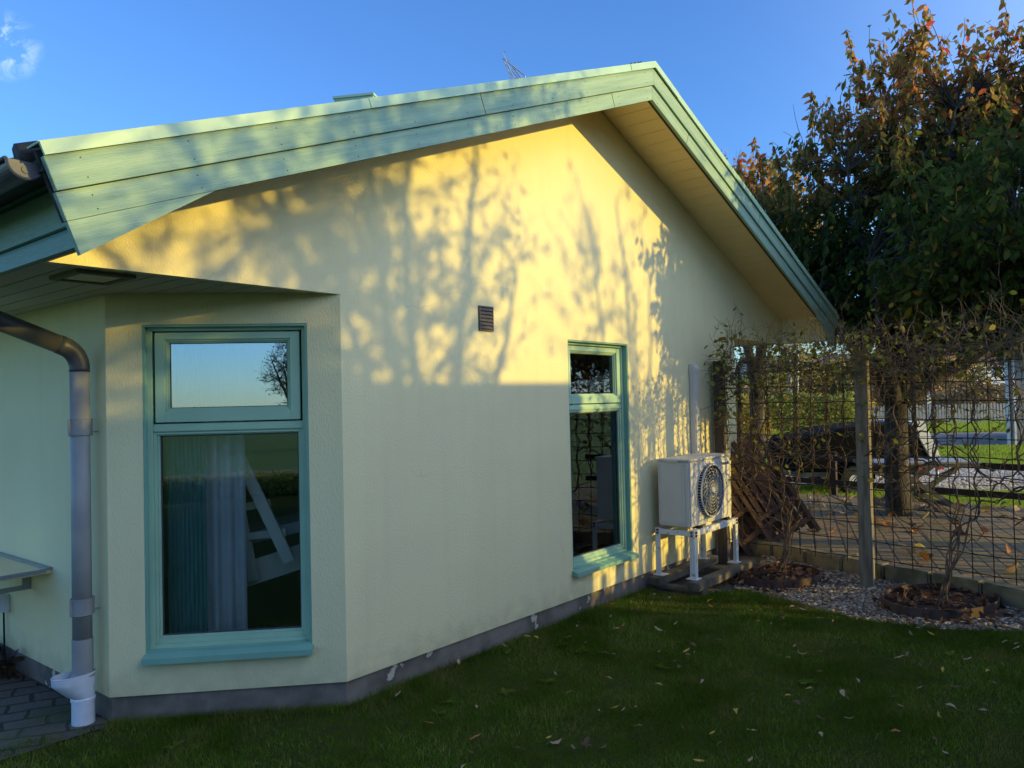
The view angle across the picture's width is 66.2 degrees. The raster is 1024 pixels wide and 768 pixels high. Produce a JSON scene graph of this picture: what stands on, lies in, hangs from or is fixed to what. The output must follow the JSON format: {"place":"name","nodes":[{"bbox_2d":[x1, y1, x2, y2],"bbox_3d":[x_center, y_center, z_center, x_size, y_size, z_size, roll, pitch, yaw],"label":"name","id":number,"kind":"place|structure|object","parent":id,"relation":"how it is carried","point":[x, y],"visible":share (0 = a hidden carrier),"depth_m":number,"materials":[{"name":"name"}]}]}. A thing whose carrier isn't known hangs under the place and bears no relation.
{"place":"outdoors","nodes":[
{"label":"outdoors","id":0,"kind":"place"},
{"bbox_2d":[0,662,109,760],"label":"paving","id":1,"kind":"structure","parent":0,"point":[31,707],"depth_m":4.27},
{"bbox_2d":[0,646,24,679],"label":"withered plant","id":2,"kind":"object","parent":1,"relation":"on","point":[9,673],"visible":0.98,"depth_m":4.91,"materials":[{"name":"brown plant"}]},
{"bbox_2d":[50,668,96,726],"bbox_3d":[-2.302,1.683,4.132,0.142,0.315,0.222,-2,-2,40],"label":"drain hopper","id":3,"kind":"object","parent":1,"relation":"on","point":[79,692],"visible":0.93,"depth_m":4.11,"materials":[{"name":"white plastic"}]},
{"bbox_2d":[0,586,1023,767],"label":"lawn","id":4,"kind":"structure","parent":0,"point":[315,727],"depth_m":4.11,"materials":[{"name":"plant"}]},
{"bbox_2d":[161,598,991,748],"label":"lawn weeds","id":5,"kind":"object","parent":4,"relation":"on","point":[503,689],"visible":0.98,"depth_m":4.62,"materials":[{"name":"green plant"}]},
{"bbox_2d":[583,736,588,748],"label":"fallen leaf","id":6,"kind":"object","parent":4,"relation":"on","point":[586,741],"visible":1,"depth_m":3.72,"materials":[{"name":"brown plant"}]},
{"bbox_2d":[0,0,1023,366],"label":"sky","id":7,"kind":"structure","parent":0,"point":[68,67],"materials":[{"name":"blue"}]},
{"bbox_2d":[738,418,1022,586],"bbox_3d":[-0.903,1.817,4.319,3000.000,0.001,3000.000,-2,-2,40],"label":"ground","id":8,"kind":"structure","parent":0,"point":[739,549],"depth_m":39.41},
{"bbox_2d":[0,51,838,721],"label":"house","id":9,"kind":"structure","parent":8,"relation":"on","point":[442,315],"depth_m":4.73,"materials":[{"name":"paint"}]},
{"bbox_2d":[0,593,9,670],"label":"socket box","id":10,"kind":"object","parent":9,"relation":"attached to","point":[4,602],"visible":0.93,"depth_m":5.07,"materials":[{"name":"white plastic"}]},
{"bbox_2d":[0,552,52,593],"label":"wall shelf","id":11,"kind":"object","parent":9,"relation":"attached to","point":[12,567],"depth_m":4.74,"materials":[{"name":"beige paint"}]},
{"bbox_2d":[166,344,207,632],"bbox_3d":[-1.851,0.636,4.469,0.210,1.900,0.024,-1,-1,-7],"label":"teal curtain","id":12,"kind":"object","parent":9,"relation":"hanging from","point":[187,543],"visible":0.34,"depth_m":4.47,"materials":[{"name":"fabric"}]},
{"bbox_2d":[204,343,247,630],"bbox_3d":[-1.667,0.634,4.573,0.224,1.900,0.050,-1,-1,-18],"label":"pale curtain","id":13,"kind":"object","parent":9,"relation":"hanging from","point":[227,608],"visible":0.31,"depth_m":4.57,"materials":[{"name":"white fabric"}]},
{"bbox_2d":[141,323,312,665],"bbox_3d":[-1.554,0.577,4.340,0.881,1.804,0.254,-1,-1,-7],"label":"corner window","id":14,"kind":"structure","parent":9,"relation":"in","point":[223,645],"depth_m":4.30,"materials":[{"name":"green paint"}]},
{"bbox_2d":[245,455,299,586],"bbox_3d":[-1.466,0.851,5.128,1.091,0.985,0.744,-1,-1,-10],"label":"bunk bed","id":15,"kind":"object","parent":9,"relation":"in","point":[284,559],"visible":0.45,"depth_m":4.83,"materials":[{"name":"white paint"}]},
{"bbox_2d":[567,340,638,576],"bbox_3d":[0.670,0.566,6.401,0.254,1.811,0.904,-2,-2,40],"label":"gable window","id":16,"kind":"structure","parent":9,"relation":"in","point":[597,371],"depth_m":6.47,"materials":[{"name":"green paint"}]},
{"bbox_2d":[736,391,775,444],"bbox_3d":[7.304,1.120,24.486,1.651,1.896,1.664,-2,-2,40],"label":"bush","id":17,"kind":"object","parent":8,"relation":"on","point":[746,410],"visible":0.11,"depth_m":24.19,"materials":[{"name":"green plant"}]},
{"bbox_2d":[741,539,777,557],"bbox_3d":[2.610,1.764,8.260,0.151,0.242,0.401,-1,-1,-33],"label":"kerb stone","id":18,"kind":"object","parent":8,"relation":"on","point":[760,550],"visible":0.29,"depth_m":8.18,"materials":[{"name":"concrete"}]},
{"bbox_2d":[741,381,783,421],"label":"bush","id":19,"kind":"object","parent":8,"relation":"on","point":[745,391],"visible":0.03,"depth_m":45.46,"materials":[{"name":"green plant"}]},
{"bbox_2d":[735,373,800,392],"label":"bush","id":20,"kind":"object","parent":8,"relation":"on","point":[765,380],"visible":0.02,"depth_m":51.80,"materials":[{"name":"green plant"}]},
{"bbox_2d":[737,434,805,538],"bbox_3d":[2.564,1.138,8.482,0.525,1.280,0.101,-35,-3,-3],"label":"folded chair","id":21,"kind":"object","parent":8,"relation":"on","point":[762,536],"visible":0.06,"depth_m":8.45,"materials":[{"name":"brown wood"}]},
{"bbox_2d":[730,427,820,541],"bbox_3d":[2.648,1.113,8.250,0.525,1.280,0.101,-32,-5,-1],"label":"folded chair","id":22,"kind":"object","parent":8,"relation":"on","point":[790,492],"visible":0.55,"depth_m":8.21,"materials":[{"name":"brown wood"}]},
{"bbox_2d":[773,543,811,563],"bbox_3d":[2.826,1.752,7.899,0.152,0.243,0.402,-1,-1,-29],"label":"kerb stone","id":23,"kind":"object","parent":8,"relation":"on","point":[795,556],"visible":0.34,"depth_m":7.81,"materials":[{"name":"concrete"}]},
{"bbox_2d":[737,354,852,379],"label":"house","id":24,"kind":"structure","parent":8,"relation":"on","point":[821,358],"depth_m":85.43,"materials":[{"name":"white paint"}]},
{"bbox_2d":[736,391,854,431],"bbox_3d":[8.280,1.393,35.230,14.746,2.014,1.575,-1,-1,0],"label":"hedge","id":25,"kind":"object","parent":8,"relation":"on","point":[834,414],"visible":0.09,"depth_m":34.83,"materials":[{"name":"green plant"}]},
{"bbox_2d":[734,342,868,420],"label":"birch tree","id":26,"kind":"object","parent":8,"relation":"on","point":[802,353],"visible":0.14,"depth_m":41.70,"materials":[{"name":"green plant"}]},
{"bbox_2d":[724,137,884,457],"bbox_3d":[4.518,-1.085,13.221,3.405,6.019,3.108,-2,-2,40],"label":"cherry tree","id":27,"kind":"object","parent":8,"relation":"on","point":[750,180],"visible":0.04,"depth_m":12.86,"materials":[{"name":"green plant"}]},
{"bbox_2d":[735,368,873,391],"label":"bush","id":28,"kind":"object","parent":8,"relation":"on","point":[787,377],"depth_m":69.32,"materials":[{"name":"green plant"}]},
{"bbox_2d":[784,374,853,416],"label":"bush","id":29,"kind":"object","parent":8,"relation":"on","point":[844,388],"visible":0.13,"depth_m":43.44,"materials":[{"name":"green plant"}]},
{"bbox_2d":[807,549,846,571],"bbox_3d":[3.030,1.740,7.535,0.154,0.244,0.402,-1,-1,-29],"label":"kerb stone","id":30,"kind":"object","parent":8,"relation":"on","point":[823,560],"visible":0.42,"depth_m":7.48,"materials":[{"name":"concrete"}]},
{"bbox_2d":[649,553,1023,627],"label":"gravel bed","id":31,"kind":"object","parent":8,"relation":"on","point":[725,584],"visible":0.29,"depth_m":7.03,"materials":[{"name":"grey gravel"}]},
{"bbox_2d":[649,555,754,593],"bbox_3d":[1.739,1.713,7.105,0.475,0.101,1.180,-2,-2,40],"label":"timber base","id":32,"kind":"object","parent":31,"relation":"on","point":[717,575],"visible":0.84,"depth_m":6.91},
{"bbox_2d":[653,517,741,580],"bbox_3d":[1.681,1.456,7.095,0.415,0.412,0.920,-2,-2,40],"label":"pump stand","id":33,"kind":"object","parent":32,"relation":"on","point":[693,534],"visible":0.81,"depth_m":6.86,"materials":[{"name":"white metal"}]},
{"bbox_2d":[656,453,730,528],"bbox_3d":[1.665,0.950,7.098,0.387,0.599,0.848,-2,-2,40],"label":"heat pump","id":34,"kind":"object","parent":33,"relation":"on","point":[694,490],"visible":1,"depth_m":6.83,"materials":[{"name":"white metal"}]},
{"bbox_2d":[731,461,787,556],"bbox_3d":[2.297,1.151,8.269,0.525,1.280,0.101,-37,-3,-2],"label":"folded chair","id":35,"kind":"object","parent":31,"relation":"on","point":[746,548],"visible":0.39,"depth_m":8.22,"materials":[{"name":"brown wood"}]},
{"bbox_2d":[726,561,829,592],"bbox_3d":[2.391,1.712,7.066,0.837,0.146,1.101,-2,-2,40],"label":"edging ring","id":36,"kind":"object","parent":31,"relation":"on","point":[770,576],"visible":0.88,"depth_m":6.94,"materials":[{"name":"brown plant"}]},
{"bbox_2d":[698,293,938,572],"bbox_3d":[2.507,0.446,7.344,1.171,2.609,2.627,0,-2,-39],"label":"climbing plant","id":37,"kind":"object","parent":36,"relation":"on","point":[772,366],"visible":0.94,"depth_m":7.30,"materials":[{"name":"brown plant"}]},
{"bbox_2d":[712,354,1023,586],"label":"wire fence","id":38,"kind":"object","parent":31,"relation":"on","point":[865,496],"visible":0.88,"depth_m":6.76,"materials":[{"name":"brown metal"}]},
{"bbox_2d":[732,555,1023,631],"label":"pebbles","id":39,"kind":"object","parent":31,"relation":"on","point":[834,598],"visible":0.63,"depth_m":6.30,"materials":[{"name":"grey gravel"}]},
{"bbox_2d":[872,582,1013,624],"bbox_3d":[3.333,1.678,6.087,0.962,0.129,1.210,-2,-2,40],"label":"edging ring","id":40,"kind":"object","parent":31,"relation":"on","point":[913,601],"visible":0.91,"depth_m":5.96,"materials":[{"name":"brown plant"}]},
{"bbox_2d":[796,238,1023,606],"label":"climbing plant","id":41,"kind":"object","parent":40,"relation":"in","point":[914,437],"visible":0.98,"depth_m":6.26,"materials":[{"name":"brown plant"}]},
{"bbox_2d":[840,383,877,420],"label":"bush","id":42,"kind":"object","parent":8,"relation":"on","point":[870,400],"depth_m":46.65,"materials":[{"name":"green plant"}]},
{"bbox_2d":[843,557,888,579],"bbox_3d":[3.241,1.727,7.177,0.151,0.242,0.402,-1,-1,-32],"label":"kerb stone","id":43,"kind":"object","parent":8,"relation":"on","point":[851,565],"visible":0.39,"depth_m":7.18,"materials":[{"name":"concrete"}]},
{"bbox_2d":[737,421,1023,507],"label":"verge grass","id":44,"kind":"structure","parent":8,"relation":"on","point":[1003,451],"depth_m":19.79,"materials":[{"name":"green plant"}]},
{"bbox_2d":[737,452,1023,498],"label":"rail fence","id":45,"kind":"object","parent":8,"relation":"on","point":[834,481],"visible":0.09,"depth_m":12.09,"materials":[{"name":"brown wood"}]},
{"bbox_2d":[752,0,1023,516],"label":"cherry tree","id":46,"kind":"object","parent":8,"relation":"on","point":[881,190],"visible":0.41,"depth_m":9.58,"materials":[{"name":"green plant"}]},
{"bbox_2d":[812,351,992,385],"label":"bush","id":47,"kind":"object","parent":8,"relation":"on","point":[930,368],"visible":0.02,"depth_m":74.25,"materials":[{"name":"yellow plant"}]},
{"bbox_2d":[809,377,1002,409],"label":"bush","id":48,"kind":"object","parent":8,"relation":"on","point":[924,398],"visible":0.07,"depth_m":61.02,"materials":[{"name":"brown plant"}]},
{"bbox_2d":[885,563,934,583],"bbox_3d":[3.464,1.715,6.826,0.151,0.243,0.402,-1,-1,-33],"label":"kerb stone","id":49,"kind":"object","parent":8,"relation":"on","point":[901,573],"visible":0.47,"depth_m":6.78,"materials":[{"name":"concrete"}]},
{"bbox_2d":[927,393,930,415],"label":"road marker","id":50,"kind":"object","parent":8,"relation":"on","point":[928,402],"visible":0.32,"depth_m":47.92,"materials":[{"name":"blue metal"}]},
{"bbox_2d":[871,403,1005,423],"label":"picket fence","id":51,"kind":"object","parent":8,"relation":"on","point":[979,408],"visible":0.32,"depth_m":40.21,"materials":[{"name":"grey wood"}]},
{"bbox_2d":[932,571,987,593],"bbox_3d":[3.689,1.702,6.473,0.151,0.242,0.401,-1,-1,-32],"label":"kerb stone","id":52,"kind":"object","parent":8,"relation":"on","point":[974,585],"visible":0.39,"depth_m":6.40,"materials":[{"name":"concrete"}]},
{"bbox_2d":[925,383,1005,412],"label":"bush","id":53,"kind":"object","parent":8,"relation":"on","point":[983,392],"visible":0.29,"depth_m":54.52,"materials":[{"name":"brown plant"}]},
{"bbox_2d":[988,356,1004,381],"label":"bush","id":54,"kind":"object","parent":8,"relation":"on","point":[994,369],"visible":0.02,"depth_m":90.06,"materials":[{"name":"green plant"}]},
{"bbox_2d":[983,580,1023,611],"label":"kerb stone","id":55,"kind":"object","parent":8,"relation":"on","point":[1010,594],"visible":0.49,"depth_m":6.08,"materials":[{"name":"concrete"}]},
{"bbox_2d":[1004,338,1023,444],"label":"board shed","id":56,"kind":"structure","parent":8,"relation":"on","point":[1015,433],"depth_m":23.43,"materials":[{"name":"grey paint"}]},
{"bbox_2d":[739,494,1023,585],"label":"patio","id":57,"kind":"structure","parent":0,"point":[1002,527],"depth_m":8.31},
{"bbox_2d":[880,520,891,525],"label":"fallen leaf","id":58,"kind":"object","parent":57,"relation":"on","point":[885,522],"visible":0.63,"depth_m":9.06,"materials":[{"name":"brown plant"}]},
{"bbox_2d":[908,548,915,553],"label":"fallen leaf","id":59,"kind":"object","parent":57,"relation":"on","point":[910,550],"visible":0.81,"depth_m":7.46,"materials":[{"name":"brown plant"}]},
{"bbox_2d":[912,500,918,505],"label":"fallen leaf","id":60,"kind":"object","parent":57,"relation":"on","point":[915,502],"visible":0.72,"depth_m":10.60,"materials":[{"name":"brown plant"}]},
{"bbox_2d":[853,458,981,512],"bbox_3d":[5.279,1.329,10.272,1.325,0.675,0.720,-1,-1,3],"label":"garden table","id":61,"kind":"object","parent":57,"relation":"on","point":[942,501],"visible":0.33,"depth_m":9.99,"materials":[{"name":"brown wood"}]},
{"bbox_2d":[912,543,923,546],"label":"fallen leaf","id":62,"kind":"object","parent":57,"relation":"on","point":[918,545],"visible":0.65,"depth_m":7.56,"materials":[{"name":"yellow plant"}]},
{"bbox_2d":[915,550,928,557],"bbox_3d":[3.763,1.555,7.192,0.113,0.039,0.185,-34,-14,-42],"label":"fallen leaf","id":63,"kind":"object","parent":57,"relation":"on","point":[924,551],"visible":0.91,"depth_m":7.21,"materials":[{"name":"brown plant"}]},
{"bbox_2d":[919,551,928,560],"bbox_3d":[3.758,1.574,7.159,0.185,0.042,0.089,35,-27,-16],"label":"fallen leaf","id":64,"kind":"object","parent":57,"relation":"on","point":[925,556],"visible":0.93,"depth_m":7.15,"materials":[{"name":"brown plant"}]},
{"bbox_2d":[882,82,1023,361],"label":"cherry tree","id":65,"kind":"object","parent":57,"relation":"on","point":[977,233],"visible":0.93,"depth_m":7.21,"materials":[{"name":"green plant"}]},
{"bbox_2d":[947,528,965,535],"bbox_3d":[4.685,1.563,8.275,0.185,0.112,0.039,21,-27,36],"label":"fallen leaf","id":66,"kind":"object","parent":57,"relation":"on","point":[962,531],"visible":0.42,"depth_m":8.25,"materials":[{"name":"brown plant"}]},
{"bbox_2d":[980,525,988,532],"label":"fallen leaf","id":67,"kind":"object","parent":57,"relation":"on","point":[984,529],"visible":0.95,"depth_m":8.50,"materials":[{"name":"brown plant"}]},
{"bbox_2d":[982,505,990,510],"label":"fallen leaf","id":68,"kind":"object","parent":57,"relation":"on","point":[986,507],"visible":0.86,"depth_m":9.94,"materials":[{"name":"plant"}]},
{"bbox_2d":[1005,542,1012,552],"bbox_3d":[4.707,1.561,7.461,0.042,0.102,0.182,-42,9,28],"label":"fallen leaf","id":69,"kind":"object","parent":57,"relation":"on","point":[1009,549],"visible":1,"depth_m":7.46,"materials":[{"name":"orange plant"}]},
{"bbox_2d":[1005,562,1018,571],"bbox_3d":[4.223,1.555,6.623,0.126,0.041,0.200,-24,-42,1],"label":"fallen leaf","id":70,"kind":"object","parent":57,"relation":"on","point":[1011,568],"visible":0.79,"depth_m":6.63,"materials":[{"name":"brown plant"}]},
{"bbox_2d":[1014,505,1019,511],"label":"fallen leaf","id":71,"kind":"object","parent":57,"relation":"on","point":[1016,508],"visible":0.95,"depth_m":9.91,"materials":[{"name":"beige plant"}]},
{"bbox_2d":[768,432,1006,446],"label":"road","id":72,"kind":"structure","parent":0,"point":[996,435],"depth_m":27.57,"materials":[{"name":"grey asphalt"}]},
{"bbox_2d":[810,404,1002,420],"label":"hillside","id":73,"kind":"structure","parent":0,"point":[938,414],"depth_m":53.38,"materials":[{"name":"green plant"}]},
{"bbox_2d":[942,349,1004,384],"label":"house","id":74,"kind":"structure","parent":73,"relation":"on","point":[992,378],"depth_m":110.02,"materials":[{"name":"white paint"}]},
{"label":"gravel drive","id":75,"kind":"structure","parent":0,"visible":0},
{"bbox_2d":[768,419,943,493],"bbox_3d":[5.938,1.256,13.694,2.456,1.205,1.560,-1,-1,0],"label":"car","id":76,"kind":"object","parent":75,"relation":"on","point":[821,473],"visible":0.3,"depth_m":13.08,"materials":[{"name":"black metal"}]},
{"bbox_2d":[786,467,1023,491],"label":"drive stones","id":77,"kind":"object","parent":75,"relation":"on","point":[944,483],"visible":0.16,"depth_m":14.76,"materials":[{"name":"grey gravel"}]}
]}

